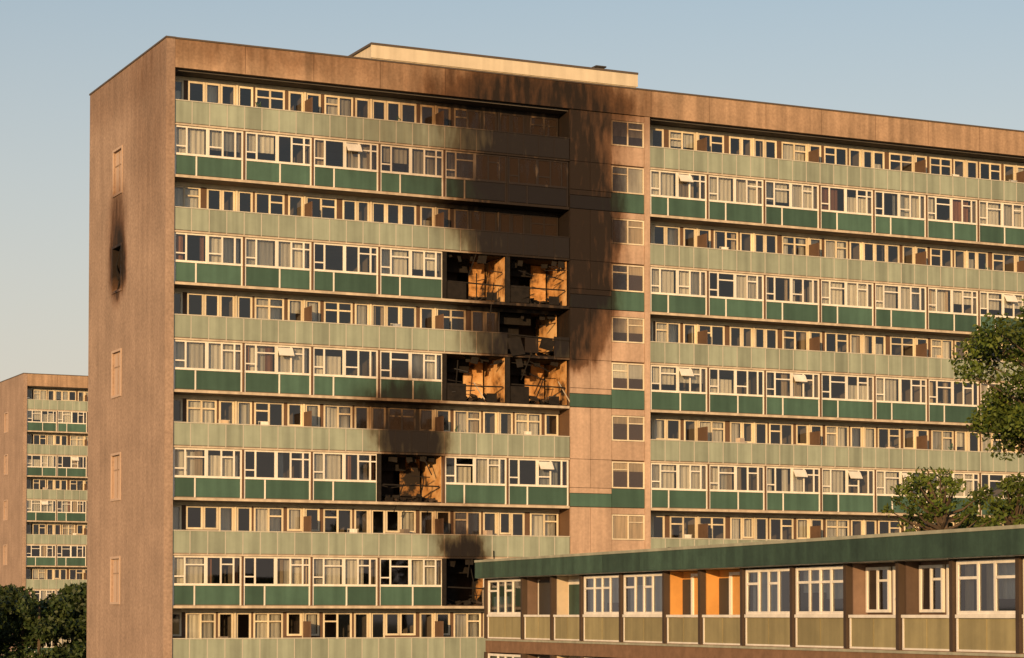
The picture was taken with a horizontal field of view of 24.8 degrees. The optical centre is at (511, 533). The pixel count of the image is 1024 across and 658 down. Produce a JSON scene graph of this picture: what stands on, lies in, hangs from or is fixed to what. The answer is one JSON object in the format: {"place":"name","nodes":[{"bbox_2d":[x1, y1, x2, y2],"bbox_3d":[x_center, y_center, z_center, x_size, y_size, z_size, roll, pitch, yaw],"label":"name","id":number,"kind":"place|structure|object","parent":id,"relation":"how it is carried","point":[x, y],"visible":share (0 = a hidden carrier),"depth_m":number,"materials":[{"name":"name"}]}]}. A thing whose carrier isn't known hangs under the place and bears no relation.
{"place":"outdoors","nodes":[
{"label":"outdoors","id":0,"kind":"place"},
{"bbox_2d":[0,0,1023,397],"label":"sky","id":1,"kind":"structure","parent":0,"point":[952,61],"materials":[{"name":"blue"}]},
{"label":"ground mesh","id":2,"kind":"object","parent":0,"visible":0},
{"bbox_2d":[0,582,86,657],"bbox_3d":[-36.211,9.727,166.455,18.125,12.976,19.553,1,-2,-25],"label":"tree belt","id":3,"kind":"object","parent":2,"relation":"on","point":[23,612],"visible":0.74,"depth_m":165.18,"materials":[{"name":"green plant"}]},
{"bbox_2d":[0,373,87,656],"bbox_3d":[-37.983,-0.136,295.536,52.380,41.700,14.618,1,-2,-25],"label":"tower block","id":4,"kind":"structure","parent":2,"relation":"on","point":[43,480],"depth_m":280.77,"materials":[{"name":"concrete"}]},
{"bbox_2d":[5,413,7,563],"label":"gable window","id":5,"kind":"structure","parent":4,"relation":"in","point":[7,413],"depth_m":286.27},
{"bbox_2d":[26,389,87,578],"bbox_3d":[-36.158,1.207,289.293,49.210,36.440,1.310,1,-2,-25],"label":"window frames","id":6,"kind":"structure","parent":4,"relation":"in","point":[68,528],"depth_m":281.18,"materials":[{"name":"beige paint"}]},
{"bbox_2d":[26,410,87,646],"bbox_3d":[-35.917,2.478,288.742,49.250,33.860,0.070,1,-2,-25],"label":"window frames","id":7,"kind":"structure","parent":4,"relation":"in","point":[70,504],"depth_m":279.78,"materials":[{"name":"white paint"}]},
{"bbox_2d":[86,36,1023,657],"bbox_3d":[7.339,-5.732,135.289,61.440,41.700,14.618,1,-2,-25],"label":"tower block","id":8,"kind":"structure","parent":2,"relation":"on","point":[388,344],"depth_m":125.03,"materials":[{"name":"concrete"}]},
{"bbox_2d":[113,150,120,601],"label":"gable window","id":9,"kind":"structure","parent":8,"relation":"in","point":[115,576],"depth_m":123.85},
{"bbox_2d":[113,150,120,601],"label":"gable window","id":10,"kind":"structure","parent":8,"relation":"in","point":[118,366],"depth_m":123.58,"materials":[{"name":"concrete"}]},
{"bbox_2d":[172,79,1023,638],"bbox_3d":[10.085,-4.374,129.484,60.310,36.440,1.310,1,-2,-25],"label":"window frames","id":11,"kind":"structure","parent":8,"relation":"in","point":[220,86],"depth_m":125.49,"materials":[{"name":"beige paint"}]},
{"bbox_2d":[172,125,1023,586],"bbox_3d":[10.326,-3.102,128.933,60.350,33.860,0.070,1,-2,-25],"label":"window frames","id":12,"kind":"structure","parent":8,"relation":"in","point":[277,136],"depth_m":124.21,"materials":[{"name":"white paint"}]},
{"bbox_2d":[474,524,1023,657],"bbox_3d":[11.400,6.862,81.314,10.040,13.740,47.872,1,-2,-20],"label":"building","id":13,"kind":"structure","parent":2,"relation":"on","point":[952,593],"depth_m":76.47,"materials":[{"name":"concrete"}]},
{"bbox_2d":[569,584,578,614],"bbox_3d":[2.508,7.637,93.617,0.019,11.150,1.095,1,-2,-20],"label":"recess door","id":14,"kind":"structure","parent":13,"relation":"in","point":[574,588],"depth_m":93.74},
{"bbox_2d":[539,578,728,657],"bbox_3d":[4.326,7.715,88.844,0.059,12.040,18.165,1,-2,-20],"label":"recess door","id":15,"kind":"structure","parent":13,"relation":"in","point":[544,586],"depth_m":83.68,"materials":[{"name":"wood"}]},
{"bbox_2d":[538,572,739,657],"bbox_3d":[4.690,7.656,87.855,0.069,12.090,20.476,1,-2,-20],"label":"door frames","id":16,"kind":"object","parent":13,"relation":"in","point":[576,581],"depth_m":83.19,"materials":[{"name":"white wood"}]},
{"bbox_2d":[488,558,1023,657],"bbox_3d":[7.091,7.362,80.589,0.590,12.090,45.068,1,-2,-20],"label":"window frames","id":17,"kind":"structure","parent":13,"relation":"in","point":[995,562],"depth_m":73.04,"materials":[{"name":"white plastic"}]},
{"bbox_2d":[881,466,1006,531],"bbox_3d":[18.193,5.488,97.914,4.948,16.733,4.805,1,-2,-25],"label":"ash tree","id":18,"kind":"object","parent":2,"relation":"on","point":[939,512],"visible":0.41,"depth_m":97.95,"materials":[{"name":"green plant"}]},
{"bbox_2d":[948,299,1023,460],"bbox_3d":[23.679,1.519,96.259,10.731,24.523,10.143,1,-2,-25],"label":"ash tree","id":19,"kind":"object","parent":2,"relation":"on","point":[1003,413],"visible":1,"depth_m":96.30,"materials":[{"name":"green plant"}]},
{"bbox_2d":[950,472,1023,528],"bbox_3d":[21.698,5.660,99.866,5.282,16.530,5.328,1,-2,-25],"label":"ash tree","id":20,"kind":"object","parent":2,"relation":"on","point":[1012,506],"visible":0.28,"depth_m":99.33,"materials":[{"name":"green plant"}]}
]}

